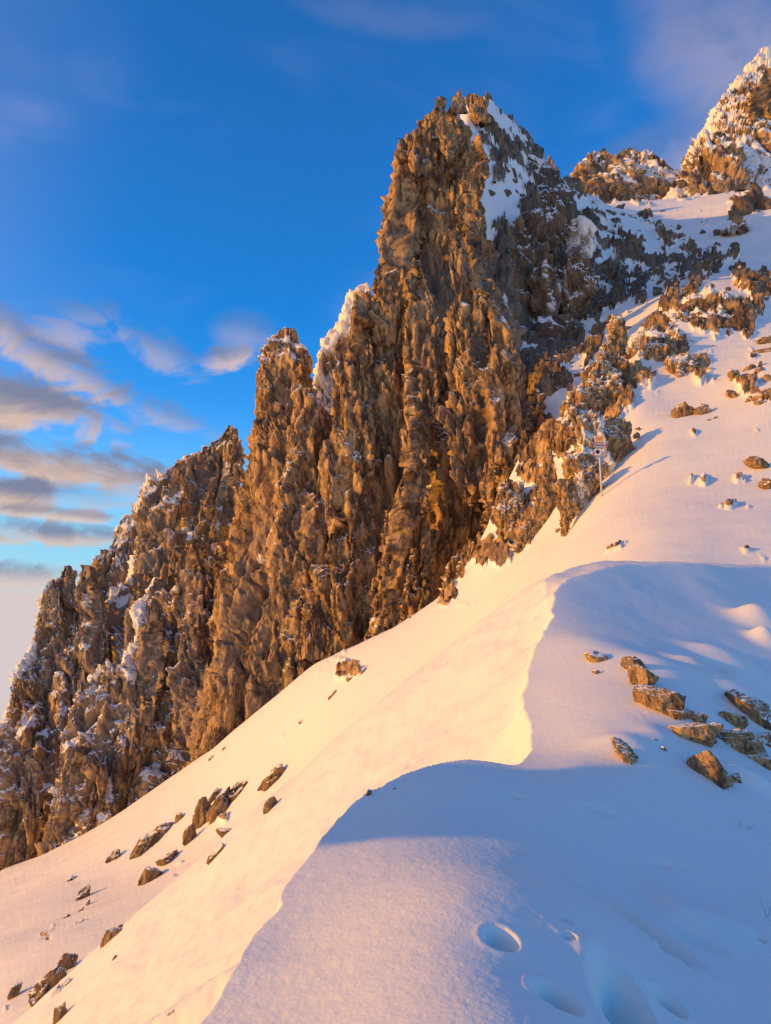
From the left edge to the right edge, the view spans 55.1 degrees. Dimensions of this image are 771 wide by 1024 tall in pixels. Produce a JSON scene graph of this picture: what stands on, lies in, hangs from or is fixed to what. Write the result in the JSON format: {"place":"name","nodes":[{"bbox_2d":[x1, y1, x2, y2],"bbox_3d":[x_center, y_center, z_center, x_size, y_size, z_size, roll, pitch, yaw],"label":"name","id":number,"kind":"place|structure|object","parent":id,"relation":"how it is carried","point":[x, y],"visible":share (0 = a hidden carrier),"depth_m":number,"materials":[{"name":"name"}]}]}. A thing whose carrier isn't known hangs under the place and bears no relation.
{"place":"outdoors","nodes":[
{"label":"outdoors","id":0,"kind":"place"},
{"bbox_2d":[0,91,770,1023],"bbox_3d":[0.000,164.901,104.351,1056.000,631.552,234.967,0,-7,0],"label":"snow slope","id":1,"kind":"structure","parent":0,"point":[684,489],"depth_m":36.18,"materials":[{"name":"snow"}]},
{"bbox_2d":[7,981,22,999],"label":"rock","id":2,"kind":"object","parent":1,"relation":"on","point":[15,990],"visible":0.99,"depth_m":21.08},
{"bbox_2d":[0,723,49,870],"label":"rock buttress","id":3,"kind":"object","parent":1,"relation":"on","point":[24,794],"visible":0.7,"depth_m":57.99,"materials":[{"name":"stone"}]},
{"bbox_2d":[28,977,52,1006],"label":"rock","id":4,"kind":"object","parent":1,"relation":"on","point":[39,990],"visible":0.69,"depth_m":19.37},
{"bbox_2d":[1,565,83,857],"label":"rock buttress","id":5,"kind":"object","parent":1,"relation":"on","point":[37,711],"visible":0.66,"depth_m":69.60,"materials":[{"name":"stone"}]},
{"bbox_2d":[43,964,66,986],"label":"rock","id":6,"kind":"object","parent":1,"relation":"on","point":[56,974],"visible":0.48,"depth_m":20.32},
{"bbox_2d":[57,953,77,969],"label":"rock","id":7,"kind":"object","parent":1,"relation":"on","point":[67,960],"visible":0.51,"depth_m":21.81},
{"bbox_2d":[67,875,77,881],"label":"rock","id":8,"kind":"object","parent":1,"relation":"on","point":[71,877],"visible":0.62,"depth_m":37.52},
{"bbox_2d":[64,919,87,929],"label":"rock","id":9,"kind":"object","parent":1,"relation":"on","point":[76,922],"visible":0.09,"depth_m":27.03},
{"bbox_2d":[75,885,90,900],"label":"rock","id":10,"kind":"object","parent":1,"relation":"on","point":[84,892],"visible":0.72,"depth_m":34.13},
{"bbox_2d":[34,654,148,855],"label":"rock buttress","id":11,"kind":"object","parent":1,"relation":"on","point":[90,739],"visible":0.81,"depth_m":57.27,"materials":[{"name":"stone"}]},
{"bbox_2d":[69,514,150,704],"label":"rock buttress","id":12,"kind":"object","parent":1,"relation":"on","point":[106,596],"visible":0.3,"depth_m":71.97,"materials":[{"name":"stone"}]},
{"bbox_2d":[105,849,120,863],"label":"rock","id":13,"kind":"object","parent":1,"relation":"on","point":[113,855],"visible":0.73,"depth_m":37.83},
{"bbox_2d":[129,830,162,858],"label":"rock","id":14,"kind":"object","parent":1,"relation":"on","point":[147,841],"visible":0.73,"depth_m":37.23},
{"bbox_2d":[138,866,162,885],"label":"rock","id":15,"kind":"object","parent":1,"relation":"on","point":[148,874],"visible":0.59,"depth_m":31.75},
{"bbox_2d":[94,531,227,827],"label":"rock buttress","id":16,"kind":"object","parent":1,"relation":"on","point":[170,649],"visible":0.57,"depth_m":59.85,"materials":[{"name":"stone"}]},
{"bbox_2d":[153,822,174,835],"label":"rock","id":17,"kind":"object","parent":1,"relation":"on","point":[163,827],"visible":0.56,"depth_m":37.66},
{"bbox_2d":[156,849,178,865],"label":"rock","id":18,"kind":"object","parent":1,"relation":"on","point":[165,859],"visible":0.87,"depth_m":33.60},
{"bbox_2d":[174,812,183,823],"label":"rock","id":19,"kind":"object","parent":1,"relation":"on","point":[179,816],"visible":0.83,"depth_m":37.86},
{"bbox_2d":[127,425,245,594],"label":"rock tower","id":20,"kind":"structure","parent":1,"relation":"on","point":[194,492],"depth_m":76.32,"materials":[{"name":"stone"}]},
{"bbox_2d":[182,822,196,845],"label":"rock","id":21,"kind":"object","parent":1,"relation":"on","point":[189,834],"visible":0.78,"depth_m":34.58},
{"bbox_2d":[191,796,210,828],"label":"rock","id":22,"kind":"object","parent":1,"relation":"on","point":[202,808],"visible":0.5,"depth_m":35.77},
{"bbox_2d":[208,788,221,803],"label":"rock","id":23,"kind":"object","parent":1,"relation":"on","point":[214,794],"visible":0.45,"depth_m":37.12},
{"bbox_2d":[206,786,230,824],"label":"rock","id":24,"kind":"object","parent":1,"relation":"on","point":[219,805],"visible":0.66,"depth_m":34.92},
{"bbox_2d":[216,827,231,837],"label":"rock","id":25,"kind":"object","parent":1,"relation":"on","point":[222,832],"visible":0.45,"depth_m":31.36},
{"bbox_2d":[228,781,246,801],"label":"rock","id":26,"kind":"object","parent":1,"relation":"on","point":[237,788],"visible":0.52,"depth_m":35.30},
{"bbox_2d":[257,763,284,790],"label":"rock","id":27,"kind":"object","parent":1,"relation":"on","point":[273,776],"visible":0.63,"depth_m":32.84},
{"bbox_2d":[328,689,336,699],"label":"rock","id":28,"kind":"object","parent":1,"relation":"on","point":[332,694],"visible":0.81,"depth_m":34.78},
{"bbox_2d":[182,408,500,768],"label":"cliff","id":29,"kind":"structure","parent":1,"relation":"on","point":[245,680],"depth_m":52.60,"materials":[{"name":"stone"}]},
{"bbox_2d":[206,327,313,641],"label":"rock tower","id":30,"kind":"structure","parent":29,"relation":"on","point":[284,371],"depth_m":67.47,"materials":[{"name":"stone"}]},
{"bbox_2d":[312,282,373,418],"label":"snowy ridge","id":31,"kind":"structure","parent":1,"relation":"on","point":[331,353],"depth_m":74.63,"materials":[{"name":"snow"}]},
{"bbox_2d":[345,675,352,681],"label":"rock","id":32,"kind":"object","parent":1,"relation":"on","point":[348,678],"visible":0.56,"depth_m":34.67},
{"bbox_2d":[360,665,368,674],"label":"rock","id":33,"kind":"object","parent":1,"relation":"on","point":[364,669],"visible":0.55,"depth_m":34.01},
{"bbox_2d":[264,89,577,666],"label":"rock tower","id":34,"kind":"structure","parent":1,"relation":"on","point":[429,394],"depth_m":51.65,"materials":[{"name":"stone"}]},
{"bbox_2d":[488,189,495,195],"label":"rock","id":35,"kind":"object","parent":1,"relation":"on","point":[492,193],"visible":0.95,"depth_m":65.51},
{"bbox_2d":[504,189,511,196],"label":"rock","id":36,"kind":"object","parent":1,"relation":"on","point":[508,192],"visible":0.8,"depth_m":69.84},
{"bbox_2d":[492,479,525,541],"bbox_3d":[5.935,0.215,34.652,1.794,3.773,1.570,0,-7,0],"label":"rock outcrop","id":37,"kind":"object","parent":1,"relation":"on","point":[509,507],"visible":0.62,"depth_m":34.51,"materials":[{"name":"stone"}]},
{"bbox_2d":[514,480,530,500],"bbox_3d":[6.401,0.007,34.979,1.377,3.287,1.928,-4,-8,30],"label":"snow patch","id":38,"kind":"object","parent":1,"relation":"on","point":[520,483],"visible":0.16,"depth_m":35.69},
{"bbox_2d":[517,389,546,452],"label":"rock buttress","id":39,"kind":"object","parent":1,"relation":"on","point":[536,407],"visible":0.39,"depth_m":47.56,"materials":[{"name":"stone"}]},
{"bbox_2d":[507,446,557,553],"bbox_3d":[6.607,-0.609,32.457,2.578,4.987,1.148,3,-7,-26],"label":"rock spire","id":40,"kind":"object","parent":1,"relation":"on","point":[545,503],"visible":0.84,"depth_m":32.43,"materials":[{"name":"stone"}]},
{"bbox_2d":[505,189,599,321],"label":"rock wall","id":41,"kind":"structure","parent":1,"relation":"on","point":[546,283],"depth_m":63.72,"materials":[{"name":"stone"}]},
{"bbox_2d":[547,155,558,171],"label":"rock outcrop","id":42,"kind":"object","parent":1,"relation":"on","point":[550,161],"visible":0.21,"depth_m":116.34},
{"bbox_2d":[531,314,578,342],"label":"rock outcrop","id":43,"kind":"object","parent":1,"relation":"on","point":[551,327],"visible":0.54,"depth_m":59.21,"materials":[{"name":"stone"}]},
{"bbox_2d":[554,478,579,536],"bbox_3d":[6.734,-0.160,27.242,0.927,2.205,0.897,0,-7,0],"label":"rock outcrop","id":44,"kind":"object","parent":1,"relation":"on","point":[568,503],"visible":0.98,"depth_m":27.00,"materials":[{"name":"stone"}]},
{"bbox_2d":[554,385,597,456],"bbox_3d":[9.571,-4.544,37.212,2.464,4.007,1.819,0,-7,0],"label":"rock outcrop","id":45,"kind":"object","parent":1,"relation":"on","point":[565,436],"visible":0.66,"depth_m":37.31,"materials":[{"name":"stone"}]},
{"bbox_2d":[573,372,580,376],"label":"rock","id":46,"kind":"object","parent":1,"relation":"on","point":[578,374],"visible":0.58,"depth_m":51.80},
{"bbox_2d":[561,453,606,513],"bbox_3d":[7.470,-1.030,27.785,1.687,2.402,1.154,0,-7,0],"label":"rock outcrop","id":47,"kind":"object","parent":1,"relation":"on","point":[581,469],"visible":0.73,"depth_m":27.48,"materials":[{"name":"stone"}]},
{"bbox_2d":[584,183,593,192],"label":"rock","id":48,"kind":"object","parent":1,"relation":"on","point":[589,186],"visible":1,"depth_m":42.33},
{"bbox_2d":[568,403,615,480],"bbox_3d":[8.426,-2.611,29.971,1.860,4.007,1.497,0,-7,0],"label":"rock outcrop","id":49,"kind":"object","parent":1,"relation":"on","point":[589,425],"visible":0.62,"depth_m":30.15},
{"bbox_2d":[588,187,596,192],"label":"rock","id":50,"kind":"object","parent":1,"relation":"on","point":[592,190],"visible":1,"depth_m":42.33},
{"bbox_2d":[592,436,607,495],"bbox_3d":[7.825,-1.683,26.945,0.572,2.205,0.127,0,-7,0],"label":"signpost","id":51,"kind":"object","parent":1,"relation":"on","point":[598,452],"visible":1,"depth_m":26.96,"materials":[{"name":"metal"}]},
{"bbox_2d":[578,360,624,415],"bbox_3d":[11.140,-5.993,38.448,2.515,4.100,2.051,0,-7,0],"label":"rock outcrop","id":52,"kind":"object","parent":1,"relation":"on","point":[602,381],"visible":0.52,"depth_m":38.27,"materials":[{"name":"stone"}]},
{"bbox_2d":[595,337,624,382],"bbox_3d":[12.050,-8.068,39.902,1.637,2.886,1.170,0,-7,0],"label":"rock spire","id":53,"kind":"object","parent":1,"relation":"on","point":[610,350],"visible":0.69,"depth_m":39.79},
{"bbox_2d":[605,209,615,214],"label":"rock","id":54,"kind":"object","parent":1,"relation":"on","point":[611,212],"visible":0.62,"depth_m":98.96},
{"bbox_2d":[601,453,620,476],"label":"dry stalks","id":55,"kind":"object","parent":1,"relation":"on","point":[610,466],"visible":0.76,"depth_m":29.23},
{"bbox_2d":[609,185,616,191],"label":"rock","id":56,"kind":"object","parent":1,"relation":"on","point":[613,188],"visible":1,"depth_m":42.37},
{"bbox_2d":[610,217,620,222],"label":"rock","id":57,"kind":"object","parent":1,"relation":"on","point":[613,220],"visible":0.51,"depth_m":95.32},
{"bbox_2d":[606,314,628,356],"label":"rock spire","id":58,"kind":"object","parent":1,"relation":"on","point":[616,327],"visible":0.8,"depth_m":40.92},
{"bbox_2d":[603,417,632,463],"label":"rock outcrop","id":59,"kind":"object","parent":1,"relation":"on","point":[617,432],"visible":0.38,"depth_m":30.61,"materials":[{"name":"stone"}]},
{"bbox_2d":[570,148,666,203],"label":"mountain peak","id":60,"kind":"structure","parent":1,"relation":"on","point":[599,169],"depth_m":152.42,"materials":[{"name":"stone"}]},
{"bbox_2d":[615,203,624,208],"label":"rock","id":61,"kind":"object","parent":1,"relation":"on","point":[621,206],"visible":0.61,"depth_m":118.73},
{"bbox_2d":[615,186,627,192],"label":"rock","id":62,"kind":"object","parent":1,"relation":"on","point":[620,189],"visible":1,"depth_m":42.30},
{"bbox_2d":[616,182,625,186],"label":"rock","id":63,"kind":"object","parent":62,"relation":"on","point":[619,184],"visible":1,"depth_m":42.42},
{"bbox_2d":[633,432,639,438],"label":"rock","id":64,"kind":"object","parent":1,"relation":"on","point":[636,435],"visible":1,"depth_m":31.51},
{"bbox_2d":[639,169,646,174],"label":"rock","id":65,"kind":"object","parent":1,"relation":"on","point":[642,171],"visible":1,"depth_m":42.47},
{"bbox_2d":[616,148,681,191],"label":"mountain peak","id":66,"kind":"structure","parent":1,"relation":"on","point":[651,161],"depth_m":169.31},
{"bbox_2d":[621,325,693,365],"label":"rock outcrop","id":67,"kind":"object","parent":1,"relation":"on","point":[633,343],"visible":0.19,"depth_m":43.45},
{"bbox_2d":[642,337,673,361],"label":"rock outcrop","id":68,"kind":"object","parent":1,"relation":"on","point":[659,349],"visible":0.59,"depth_m":41.30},
{"bbox_2d":[653,289,662,295],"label":"rock","id":69,"kind":"object","parent":1,"relation":"on","point":[656,292],"visible":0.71,"depth_m":64.93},
{"bbox_2d":[663,351,698,377],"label":"rock outcrop","id":70,"kind":"object","parent":1,"relation":"on","point":[679,365],"visible":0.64,"depth_m":39.43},
{"bbox_2d":[671,401,693,417],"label":"rock","id":71,"kind":"object","parent":1,"relation":"on","point":[683,409],"visible":0.91,"depth_m":32.51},
{"bbox_2d":[676,179,688,187],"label":"rock","id":72,"kind":"object","parent":1,"relation":"on","point":[681,183],"visible":1,"depth_m":42.40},
{"bbox_2d":[679,170,688,176],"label":"rock","id":73,"kind":"object","parent":1,"relation":"on","point":[683,173],"visible":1,"depth_m":42.49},
{"bbox_2d":[667,303,733,321],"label":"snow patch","id":74,"kind":"object","parent":1,"relation":"on","point":[681,315],"visible":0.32,"depth_m":46.64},
{"bbox_2d":[694,403,711,414],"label":"rock","id":75,"kind":"object","parent":1,"relation":"on","point":[702,408],"visible":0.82,"depth_m":32.14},
{"bbox_2d":[681,285,743,303],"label":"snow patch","id":76,"kind":"object","parent":1,"relation":"on","point":[704,292],"visible":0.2,"depth_m":50.15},
{"bbox_2d":[662,45,770,198],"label":"mountain peak","id":77,"kind":"structure","parent":1,"relation":"on","point":[729,150],"depth_m":149.73,"materials":[{"name":"stone"}]},
{"bbox_2d":[713,229,720,235],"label":"rock","id":78,"kind":"object","parent":1,"relation":"on","point":[716,232],"visible":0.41,"depth_m":92.43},
{"bbox_2d":[725,389,737,397],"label":"rock","id":79,"kind":"object","parent":1,"relation":"on","point":[731,393],"visible":0.99,"depth_m":33.21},
{"bbox_2d":[727,368,739,380],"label":"rock","id":80,"kind":"object","parent":1,"relation":"on","point":[731,374],"visible":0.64,"depth_m":35.87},
{"bbox_2d":[720,214,749,235],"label":"boulder","id":81,"kind":"object","parent":1,"relation":"on","point":[738,223],"visible":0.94,"depth_m":90.49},
{"bbox_2d":[730,242,739,246],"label":"rock","id":82,"kind":"object","parent":1,"relation":"on","point":[733,244],"visible":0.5,"depth_m":85.58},
{"bbox_2d":[733,277,739,285],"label":"rock","id":83,"kind":"object","parent":1,"relation":"on","point":[736,282],"visible":0.74,"depth_m":55.77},
{"bbox_2d":[737,280,754,289],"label":"rock","id":84,"kind":"object","parent":1,"relation":"on","point":[743,284],"visible":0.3,"depth_m":52.98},
{"bbox_2d":[726,182,770,220],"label":"boulder","id":85,"kind":"object","parent":1,"relation":"on","point":[750,200],"visible":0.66,"depth_m":98.23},
{"bbox_2d":[742,363,755,371],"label":"rock","id":86,"kind":"object","parent":1,"relation":"on","point":[750,366],"visible":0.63,"depth_m":36.68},
{"bbox_2d":[743,455,769,468],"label":"rock","id":87,"kind":"object","parent":1,"relation":"on","point":[755,462],"visible":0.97,"depth_m":24.34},
{"bbox_2d":[754,367,762,372],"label":"rock","id":88,"kind":"object","parent":1,"relation":"on","point":[758,369],"visible":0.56,"depth_m":35.51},
{"bbox_2d":[748,388,769,400],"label":"rock","id":89,"kind":"object","parent":1,"relation":"on","point":[756,396],"visible":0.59,"depth_m":31.35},
{"bbox_2d":[753,399,765,404],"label":"rock","id":90,"kind":"object","parent":1,"relation":"on","point":[759,402],"visible":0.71,"depth_m":30.77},
{"bbox_2d":[750,347,770,352],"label":"rock","id":91,"kind":"object","parent":1,"relation":"on","point":[764,350],"visible":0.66,"depth_m":40.01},
{"bbox_2d":[756,335,770,343],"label":"rock","id":92,"kind":"object","parent":1,"relation":"on","point":[765,339],"visible":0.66,"depth_m":41.81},
{"bbox_2d":[758,478,770,489],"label":"rock","id":93,"kind":"object","parent":1,"relation":"on","point":[764,483],"visible":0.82,"depth_m":22.50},
{"bbox_2d":[762,374,770,381],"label":"rock","id":94,"kind":"object","parent":1,"relation":"on","point":[766,377],"visible":1,"depth_m":33.71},
{"bbox_2d":[0,0,770,722],"label":"sky","id":95,"kind":"structure","parent":0,"point":[185,184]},
{"bbox_2d":[12,560,770,1023],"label":"snow ridge","id":96,"kind":"structure","parent":0,"point":[522,842],"depth_m":5.04,"materials":[{"name":"snow"}]},
{"bbox_2d":[53,1001,66,1023],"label":"rock","id":97,"kind":"object","parent":96,"relation":"on","point":[60,1011],"visible":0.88,"depth_m":10.54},
{"bbox_2d":[51,978,71,997],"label":"rock","id":98,"kind":"object","parent":96,"relation":"on","point":[60,987],"visible":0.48,"depth_m":12.10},
{"bbox_2d":[100,924,122,947],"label":"rock","id":99,"kind":"object","parent":96,"relation":"on","point":[109,934],"visible":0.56,"depth_m":12.58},
{"bbox_2d":[206,843,224,864],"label":"rock","id":100,"kind":"object","parent":96,"relation":"on","point":[215,851],"visible":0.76,"depth_m":11.53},
{"bbox_2d":[263,796,277,814],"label":"rock","id":101,"kind":"object","parent":96,"relation":"on","point":[270,802],"visible":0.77,"depth_m":11.48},
{"bbox_2d":[366,789,371,795],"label":"rock","id":102,"kind":"object","parent":96,"relation":"on","point":[369,792],"visible":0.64,"depth_m":4.87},
{"bbox_2d":[583,649,607,662],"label":"rock","id":103,"kind":"object","parent":96,"relation":"on","point":[591,656],"visible":0.92,"depth_m":7.93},
{"bbox_2d":[610,736,638,764],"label":"rock","id":104,"kind":"object","parent":96,"relation":"on","point":[624,751],"visible":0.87,"depth_m":5.74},
{"bbox_2d":[620,656,645,668],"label":"rock","id":105,"kind":"object","parent":96,"relation":"on","point":[626,662],"visible":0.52,"depth_m":7.59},
{"bbox_2d":[627,664,658,685],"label":"rock","id":106,"kind":"object","parent":96,"relation":"on","point":[639,674],"visible":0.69,"depth_m":7.25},
{"bbox_2d":[632,684,685,715],"bbox_3d":[2.538,1.773,6.821,0.451,0.357,0.301,0,-7,0],"label":"rock","id":107,"kind":"object","parent":96,"relation":"on","point":[658,699],"visible":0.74,"depth_m":6.72,"materials":[{"name":"stone"}]},
{"bbox_2d":[666,709,691,719],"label":"rock","id":108,"kind":"object","parent":96,"relation":"on","point":[679,714],"visible":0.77,"depth_m":6.65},
{"bbox_2d":[668,722,723,747],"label":"rock","id":109,"kind":"object","parent":96,"relation":"on","point":[703,734],"visible":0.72,"depth_m":6.39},
{"bbox_2d":[686,709,709,722],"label":"rock","id":110,"kind":"object","parent":96,"relation":"on","point":[696,716],"visible":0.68,"depth_m":6.69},
{"bbox_2d":[686,750,735,789],"bbox_3d":[2.613,2.059,5.936,0.342,0.319,0.244,-4,-8,31],"label":"rock","id":111,"kind":"object","parent":96,"relation":"on","point":[707,764],"visible":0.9,"depth_m":5.85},
{"bbox_2d":[718,711,748,728],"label":"rock","id":112,"kind":"object","parent":96,"relation":"on","point":[737,720],"visible":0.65,"depth_m":7.10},
{"bbox_2d":[731,772,741,783],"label":"rock","id":113,"kind":"object","parent":96,"relation":"on","point":[736,777],"visible":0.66,"depth_m":5.96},
{"bbox_2d":[724,689,756,713],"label":"rock","id":114,"kind":"object","parent":96,"relation":"on","point":[743,703],"visible":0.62,"depth_m":7.42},
{"bbox_2d":[717,728,764,754],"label":"rock","id":115,"kind":"object","parent":96,"relation":"on","point":[743,741],"visible":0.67,"depth_m":6.55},
{"bbox_2d":[745,749,770,769],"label":"rock","id":116,"kind":"object","parent":96,"relation":"on","point":[762,758],"visible":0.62,"depth_m":6.51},
{"bbox_2d":[746,698,770,730],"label":"rock","id":117,"kind":"object","parent":96,"relation":"on","point":[761,716],"visible":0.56,"depth_m":7.38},
{"bbox_2d":[757,731,770,747],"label":"rock","id":118,"kind":"object","parent":96,"relation":"on","point":[765,738],"visible":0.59,"depth_m":7.13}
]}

